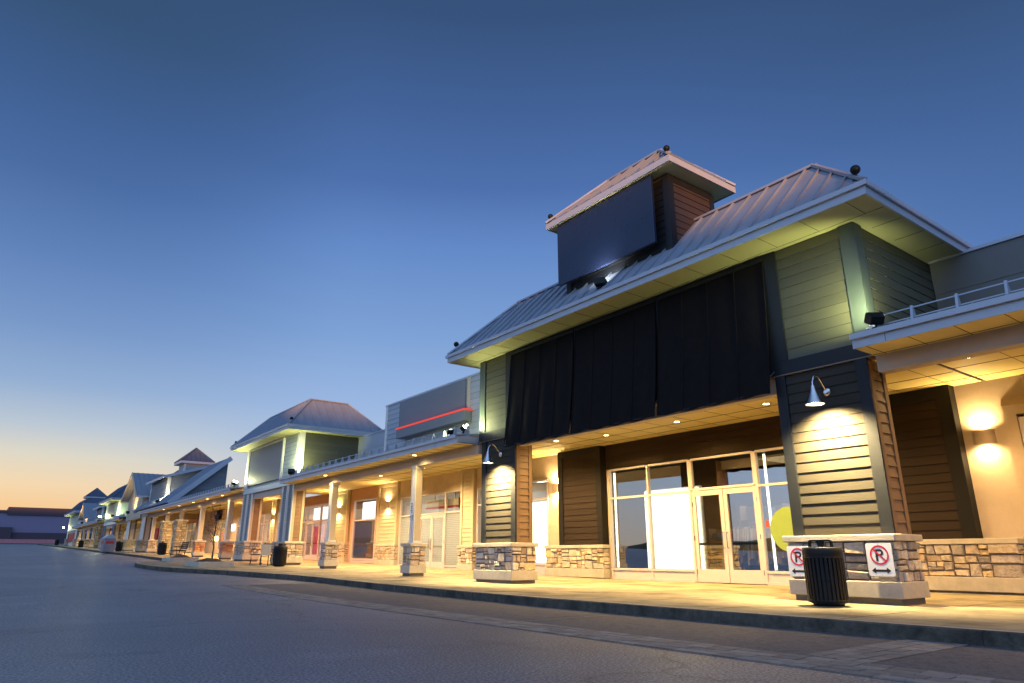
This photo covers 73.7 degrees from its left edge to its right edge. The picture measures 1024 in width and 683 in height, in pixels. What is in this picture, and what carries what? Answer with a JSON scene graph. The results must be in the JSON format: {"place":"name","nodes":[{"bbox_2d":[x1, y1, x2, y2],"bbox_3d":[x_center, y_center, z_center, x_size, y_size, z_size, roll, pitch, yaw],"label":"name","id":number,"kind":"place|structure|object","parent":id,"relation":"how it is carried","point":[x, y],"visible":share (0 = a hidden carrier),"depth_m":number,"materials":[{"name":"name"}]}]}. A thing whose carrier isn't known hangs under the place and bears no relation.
{"place":"outdoors","nodes":[
{"label":"outdoors","id":0,"kind":"place"},
{"bbox_2d":[0,543,34,543],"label":"grass ground","id":1,"kind":"structure","parent":0,"point":[17,543],"depth_m":146.60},
{"bbox_2d":[0,543,983,682],"bbox_3d":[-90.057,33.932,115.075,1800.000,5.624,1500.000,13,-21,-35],"label":"road","id":2,"kind":"structure","parent":0,"point":[67,615],"depth_m":6.87,"materials":[{"name":"grey asphalt"}]},
{"bbox_2d":[0,539,54,543],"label":"garden wall","id":3,"kind":"structure","parent":2,"relation":"on","point":[42,541],"depth_m":152.68,"materials":[{"name":"brick"}]},
{"bbox_2d":[0,507,95,542],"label":"warehouse","id":4,"kind":"structure","parent":2,"relation":"on","point":[29,523],"depth_m":172.36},
{"bbox_2d":[37,544,1023,649],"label":"kerb","id":5,"kind":"structure","parent":2,"relation":"on","point":[974,636],"depth_m":8.99,"materials":[{"name":"concrete"}]},
{"bbox_2d":[0,0,1023,533],"label":"sky","id":6,"kind":"structure","parent":0,"point":[219,218],"materials":[{"name":"blue"}]},
{"bbox_2d":[43,544,1023,631],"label":"sidewalk","id":7,"kind":"structure","parent":0,"point":[991,611],"depth_m":12.67,"materials":[{"name":"concrete"}]},
{"bbox_2d":[78,540,83,546],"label":"litter bin","id":8,"kind":"object","parent":7,"relation":"on","point":[81,543],"visible":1,"depth_m":83.09,"materials":[{"name":"black metal"}]},
{"bbox_2d":[64,488,111,545],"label":"storefront building","id":9,"kind":"structure","parent":7,"relation":"on","point":[96,495],"depth_m":103.15,"materials":[{"name":"beige paint"}]},
{"bbox_2d":[72,503,140,547],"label":"storefront building","id":10,"kind":"structure","parent":7,"relation":"on","point":[90,513],"depth_m":86.05,"materials":[{"name":"grey metal"}]},
{"bbox_2d":[134,528,139,547],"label":"window","id":11,"kind":"structure","parent":10,"relation":"in","point":[137,533],"depth_m":83.83,"materials":[{"name":"beige metal"}]},
{"bbox_2d":[100,534,116,551],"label":"bin","id":12,"kind":"object","parent":7,"relation":"on","point":[108,542],"visible":1,"depth_m":56.54,"materials":[{"name":"grey paint"}]},
{"bbox_2d":[115,540,122,550],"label":"litter bin","id":13,"kind":"object","parent":7,"relation":"on","point":[119,546],"visible":0.96,"depth_m":59.80,"materials":[{"name":"black metal"}]},
{"bbox_2d":[98,484,159,548],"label":"storefront building","id":14,"kind":"structure","parent":7,"relation":"on","point":[116,506],"depth_m":72.29,"materials":[{"name":"beige paint"}]},
{"bbox_2d":[108,470,207,551],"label":"storefront building","id":15,"kind":"structure","parent":7,"relation":"on","point":[137,491],"depth_m":61.98,"materials":[{"name":"beige paint"}]},
{"bbox_2d":[184,522,196,551],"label":"window","id":16,"kind":"structure","parent":15,"relation":"in","point":[189,549],"depth_m":62.55,"materials":[{"name":"beige metal"}]},
{"bbox_2d":[157,541,166,554],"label":"litter bin","id":17,"kind":"object","parent":7,"relation":"on","point":[162,548],"visible":1,"depth_m":47.39,"materials":[{"name":"black metal"}]},
{"bbox_2d":[170,541,189,556],"bbox_3d":[-18.567,11.637,38.093,0.652,0.942,1.600,13,-21,-35],"label":"street bench","id":18,"kind":"object","parent":7,"relation":"on","point":[185,547],"visible":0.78,"depth_m":37.86,"materials":[{"name":"black paint"}]},
{"bbox_2d":[162,555,198,561],"bbox_3d":[-16.157,10.593,33.241,1.250,0.421,2.000,13,-21,-35],"label":"planter","id":19,"kind":"object","parent":7,"relation":"on","point":[180,558],"visible":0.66,"depth_m":32.61,"materials":[{"name":"concrete"}]},
{"bbox_2d":[132,448,281,559],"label":"gabled shop","id":20,"kind":"structure","parent":7,"relation":"on","point":[199,477],"depth_m":50.35,"materials":[{"name":"grey metal"}]},
{"bbox_2d":[217,518,232,552],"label":"window","id":21,"kind":"structure","parent":20,"relation":"in","point":[232,518],"depth_m":54.90,"materials":[{"name":"beige metal"}]},
{"bbox_2d":[234,517,240,550],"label":"window","id":22,"kind":"structure","parent":20,"relation":"in","point":[238,526],"depth_m":51.49,"materials":[{"name":"beige metal"}]},
{"bbox_2d":[258,513,270,555],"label":"window","id":23,"kind":"structure","parent":20,"relation":"in","point":[264,514],"depth_m":46.66,"materials":[{"name":"beige metal"}]},
{"bbox_2d":[275,511,279,541],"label":"window","id":24,"kind":"structure","parent":20,"relation":"in","point":[278,511],"depth_m":44.67,"materials":[{"name":"beige metal"}]},
{"bbox_2d":[185,558,234,566],"bbox_3d":[-12.214,8.954,27.553,1.350,0.421,2.200,13,-21,-35],"label":"planter","id":25,"kind":"object","parent":7,"relation":"on","point":[208,562],"visible":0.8,"depth_m":26.89,"materials":[{"name":"concrete"}]},
{"bbox_2d":[205,504,223,558],"bbox_3d":[-12.180,7.810,27.912,0.643,2.273,0.751,13,-21,-35],"label":"young tree","id":26,"kind":"object","parent":25,"relation":"in","point":[214,534],"visible":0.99,"depth_m":27.97,"materials":[{"name":"brown plant"}]},
{"bbox_2d":[249,542,276,564],"bbox_3d":[-10.923,9.297,29.902,0.652,0.942,1.600,13,-21,-35],"label":"street bench","id":27,"kind":"object","parent":7,"relation":"on","point":[274,544],"visible":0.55,"depth_m":29.70,"materials":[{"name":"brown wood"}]},
{"bbox_2d":[260,544,270,565],"bbox_3d":[-10.472,9.062,28.971,0.400,0.860,0.067,13,-21,-35],"label":"advert panel","id":28,"kind":"object","parent":7,"relation":"on","point":[265,549],"visible":1,"depth_m":29.00,"materials":[{"name":"white paint"}]},
{"bbox_2d":[272,543,287,566],"bbox_3d":[-9.604,8.833,28.267,0.562,0.916,0.562,13,-21,-35],"label":"litter bin","id":29,"kind":"object","parent":7,"relation":"on","point":[280,550],"visible":1,"depth_m":28.06,"materials":[{"name":"black metal"}]},
{"bbox_2d":[230,398,382,564],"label":"storefront building","id":30,"kind":"structure","parent":7,"relation":"on","point":[308,433],"depth_m":33.89,"materials":[{"name":"beige paint"}]},
{"bbox_2d":[304,522,312,559],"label":"door","id":31,"kind":"structure","parent":30,"relation":"in","point":[308,523],"depth_m":40.08,"materials":[{"name":"beige metal"}]},
{"bbox_2d":[310,521,319,559],"bbox_3d":[-11.306,11.450,39.193,0.183,2.160,1.010,13,-21,-35],"label":"door","id":32,"kind":"structure","parent":30,"relation":"in","point":[313,557],"depth_m":39.33,"materials":[{"name":"beige metal"}]},
{"bbox_2d":[302,503,328,559],"bbox_3d":[-11.529,11.130,39.660,0.120,3.170,4.560,13,-21,-35],"label":"window","id":33,"kind":"structure","parent":30,"relation":"in","point":[308,507],"depth_m":39.26,"materials":[{"name":"beige metal"}]},
{"bbox_2d":[350,498,377,562],"bbox_3d":[-7.477,9.552,34.498,0.120,3.100,2.660,13,-21,-35],"label":"window","id":34,"kind":"structure","parent":30,"relation":"in","point":[354,560],"depth_m":34.64,"materials":[{"name":"beige metal"}]},
{"bbox_2d":[279,372,587,576],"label":"storefront building","id":35,"kind":"structure","parent":7,"relation":"on","point":[419,540],"depth_m":26.70,"materials":[{"name":"grey metal"}]},
{"bbox_2d":[288,469,294,475],"bbox_3d":[-9.785,5.801,30.261,0.300,0.311,0.251,0,-17,-1],"label":"floodlight","id":36,"kind":"object","parent":35,"relation":"attached to","point":[291,471],"visible":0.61,"depth_m":30.20,"materials":[{"name":"black paint"}]},
{"bbox_2d":[384,502,388,507],"bbox_3d":[-6.032,7.814,32.641,0.120,0.270,0.400,13,-21,-35],"label":"wall sconce","id":37,"kind":"object","parent":35,"relation":"attached to","point":[386,504],"depth_m":32.53,"materials":[{"name":"beige metal"}]},
{"bbox_2d":[410,501,413,514],"bbox_3d":[-3.202,5.326,21.822,0.014,0.440,0.200,13,-21,-35],"label":"column notice","id":38,"kind":"object","parent":35,"relation":"attached to","point":[411,507],"depth_m":21.82,"materials":[{"name":"white paper"}]},
{"bbox_2d":[420,515,431,567],"bbox_3d":[-3.790,8.686,29.533,0.143,2.250,1.020,13,-21,-35],"label":"door","id":39,"kind":"structure","parent":35,"relation":"in","point":[427,516],"depth_m":29.43,"materials":[{"name":"beige metal"}]},
{"bbox_2d":[397,490,459,568],"bbox_3d":[-3.604,8.227,29.508,0.120,3.210,5.240,13,-21,-35],"label":"window","id":40,"kind":"structure","parent":35,"relation":"in","point":[445,512],"depth_m":28.69,"materials":[{"name":"beige metal"}]},
{"bbox_2d":[430,514,443,567],"bbox_3d":[-3.137,8.436,28.735,0.183,2.250,1.040,13,-21,-35],"label":"door","id":41,"kind":"structure","parent":35,"relation":"in","point":[433,564],"depth_m":28.78,"materials":[{"name":"beige metal"}]},
{"bbox_2d":[425,492,459,509],"bbox_3d":[-2.712,6.695,29.483,0.370,1.080,3.360,13,-21,-35],"label":"hanging sign","id":42,"kind":"object","parent":35,"relation":"hanging from","point":[440,504],"visible":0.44,"depth_m":29.52,"materials":[{"name":"white paint"}]},
{"bbox_2d":[447,429,453,434],"bbox_3d":[-1.819,2.703,20.195,0.210,0.216,0.162,-2,-18,7],"label":"floodlight","id":43,"kind":"object","parent":35,"relation":"attached to","point":[450,431],"visible":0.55,"depth_m":20.14,"materials":[{"name":"black paint"}]},
{"bbox_2d":[460,425,465,433],"bbox_3d":[-1.395,2.531,19.659,0.178,0.223,0.210,-5,-18,16],"label":"floodlight","id":44,"kind":"object","parent":35,"relation":"attached to","point":[462,428],"visible":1,"depth_m":19.59,"materials":[{"name":"black paint"}]},
{"bbox_2d":[476,479,549,574],"bbox_3d":[-0.032,6.850,24.953,0.120,3.260,4.360,13,-21,-35],"label":"window","id":45,"kind":"structure","parent":35,"relation":"in","point":[541,567],"depth_m":23.67,"materials":[{"name":"white glass"}]},
{"bbox_2d":[532,501,546,562],"bbox_3d":[0.996,6.878,24.338,0.150,2.300,2.040,13,-21,-35],"label":"display lightbox","id":46,"kind":"object","parent":35,"relation":"attached to","point":[540,522],"visible":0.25,"depth_m":24.25,"materials":[{"name":"beige"}]},
{"bbox_2d":[552,484,557,491],"bbox_3d":[1.473,5.000,23.309,0.120,0.270,0.400,13,-21,-35],"label":"wall sconce","id":47,"kind":"object","parent":35,"relation":"attached to","point":[554,487],"depth_m":23.23,"materials":[{"name":"beige metal"}]},
{"bbox_2d":[445,145,982,605],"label":"storefront building","id":48,"kind":"structure","parent":7,"relation":"on","point":[862,456],"depth_m":14.30,"materials":[{"name":"green metal"}]},
{"bbox_2d":[482,444,501,463],"bbox_3d":[-0.534,3.028,18.442,0.586,0.529,0.310,13,-21,-35],"label":"gooseneck lamp","id":49,"kind":"object","parent":48,"relation":"attached to","point":[487,459],"visible":1,"depth_m":18.32,"materials":[{"name":"metal"}]},
{"bbox_2d":[504,329,573,446],"bbox_3d":[0.667,1.263,17.588,0.319,2.672,2.611,13,-21,-35],"label":"awning","id":50,"kind":"object","parent":48,"relation":"attached to","point":[539,394],"visible":0.98,"depth_m":17.50,"materials":[{"name":"black fabric"}]},
{"bbox_2d":[594,276,606,289],"bbox_3d":[2.031,-1.326,15.708,0.270,0.268,0.205,-9,-20,27],"label":"floodlight","id":51,"kind":"object","parent":48,"relation":"on","point":[599,282],"visible":0.92,"depth_m":15.65,"materials":[{"name":"black paint"}]},
{"bbox_2d":[570,299,656,433],"bbox_3d":[2.271,0.626,15.550,0.318,2.672,2.611,13,-21,-35],"label":"awning","id":52,"kind":"object","parent":48,"relation":"attached to","point":[614,381],"visible":0.98,"depth_m":15.46,"materials":[{"name":"black fabric"}]},
{"bbox_2d":[613,471,619,567],"bbox_3d":[3.216,5.485,21.056,0.058,2.960,0.080,13,-21,-35],"label":"tube lamp","id":53,"kind":"object","parent":48,"relation":"attached to","point":[614,472],"visible":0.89,"depth_m":21.02,"materials":[{"name":"beige"}]},
{"bbox_2d":[608,459,697,582],"bbox_3d":[4.002,5.227,19.830,0.120,3.260,3.180,13,-21,-35],"label":"window","id":54,"kind":"structure","parent":48,"relation":"in","point":[653,574],"depth_m":19.69,"materials":[{"name":"beige metal"}]},
{"bbox_2d":[644,485,708,568],"bbox_3d":[4.670,5.503,19.640,0.150,2.520,2.080,13,-21,-35],"label":"display lightbox","id":55,"kind":"object","parent":48,"relation":"in","point":[672,533],"visible":0.64,"depth_m":19.57,"materials":[{"name":"beige"}]},
{"bbox_2d":[691,489,730,582],"bbox_3d":[5.235,5.136,18.083,0.183,2.350,1.030,13,-21,-35],"label":"door","id":56,"kind":"structure","parent":48,"relation":"in","point":[704,575],"depth_m":17.99,"materials":[{"name":"beige metal"}]},
{"bbox_2d":[657,258,774,415],"bbox_3d":[3.880,-0.014,13.505,0.318,2.672,2.611,13,-21,-35],"label":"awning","id":57,"kind":"object","parent":48,"relation":"attached to","point":[713,348],"visible":1,"depth_m":13.39,"materials":[{"name":"black fabric"}]},
{"bbox_2d":[723,486,765,583],"bbox_3d":[5.865,4.886,17.281,0.183,2.350,1.030,13,-21,-35],"label":"door","id":58,"kind":"structure","parent":48,"relation":"in","point":[737,576],"depth_m":17.23,"materials":[{"name":"beige metal"}]},
{"bbox_2d":[762,452,777,570],"bbox_3d":[6.416,4.213,16.988,0.058,2.960,0.080,13,-21,-35],"label":"window frame","id":59,"kind":"object","parent":48,"relation":"attached to","point":[769,507],"visible":0.93,"depth_m":17.01,"materials":[{"name":"beige metal"}]},
{"bbox_2d":[752,446,793,585],"bbox_3d":[7.094,3.998,15.899,0.120,3.260,3.000,13,-21,-35],"label":"window","id":60,"kind":"structure","parent":48,"relation":"in","point":[773,578],"depth_m":16.83,"materials":[{"name":"beige metal"}]},
{"bbox_2d":[770,506,792,550],"bbox_3d":[6.660,4.494,16.346,0.003,1.060,1.060,13,-21,-35],"label":"window decal","id":61,"kind":"object","parent":48,"relation":"attached to","point":[781,523],"depth_m":16.52},
{"bbox_2d":[787,546,807,576],"bbox_3d":[4.658,3.568,11.091,0.021,0.470,0.380,13,-21,-35],"label":"parking sign","id":62,"kind":"object","parent":48,"relation":"attached to","point":[795,561],"visible":0.82,"depth_m":11.13,"materials":[{"name":"white metal"}]},
{"bbox_2d":[805,374,830,405],"bbox_3d":[5.067,0.801,11.321,0.586,0.529,0.310,13,-21,-35],"label":"gooseneck lamp","id":63,"kind":"object","parent":48,"relation":"attached to","point":[814,398],"visible":1,"depth_m":11.21,"materials":[{"name":"metal"}]},
{"bbox_2d":[865,543,895,576],"bbox_3d":[5.445,3.227,10.100,0.021,0.470,0.380,13,-21,-35],"label":"parking sign","id":64,"kind":"object","parent":48,"relation":"attached to","point":[880,560],"visible":1,"depth_m":10.09,"materials":[{"name":"white metal"}]},
{"bbox_2d":[802,540,848,606],"bbox_3d":[4.581,3.381,10.001,0.562,0.916,0.562,13,-21,-35],"label":"litter bin","id":65,"kind":"object","parent":7,"relation":"on","point":[825,576],"visible":1,"depth_m":9.80,"materials":[{"name":"black metal"}]},
{"bbox_2d":[849,232,1023,595],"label":"stucco shop","id":66,"kind":"structure","parent":7,"relation":"on","point":[978,316],"depth_m":12.72,"materials":[{"name":"beige paint"}]},
{"bbox_2d":[864,312,884,328],"bbox_3d":[5.639,-0.327,10.597,0.255,0.269,0.216,0,-17,1],"label":"floodlight","id":67,"kind":"object","parent":66,"relation":"attached to","point":[876,319],"visible":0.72,"depth_m":10.54,"materials":[{"name":"black paint"}]},
{"bbox_2d":[972,429,996,444],"bbox_3d":[9.260,1.875,13.418,0.120,0.270,0.400,13,-21,-35],"label":"wall sconce","id":68,"kind":"object","parent":66,"relation":"attached to","point":[983,436],"depth_m":13.36,"materials":[{"name":"beige metal"}]},
{"bbox_2d":[1018,416,1023,441],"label":"window","id":69,"kind":"structure","parent":66,"relation":"in","point":[1021,419],"depth_m":12.95,"materials":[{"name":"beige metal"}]},
{"bbox_2d":[221,585,1023,682],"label":"paver pavement","id":70,"kind":"structure","parent":0,"point":[859,661],"depth_m":6.34,"materials":[{"name":"grey concrete"}]},
{"bbox_2d":[249,583,1023,681],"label":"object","id":71,"kind":"structure","parent":0,"point":[995,662],"depth_m":7.87,"materials":[{"name":"concrete"}]}
]}

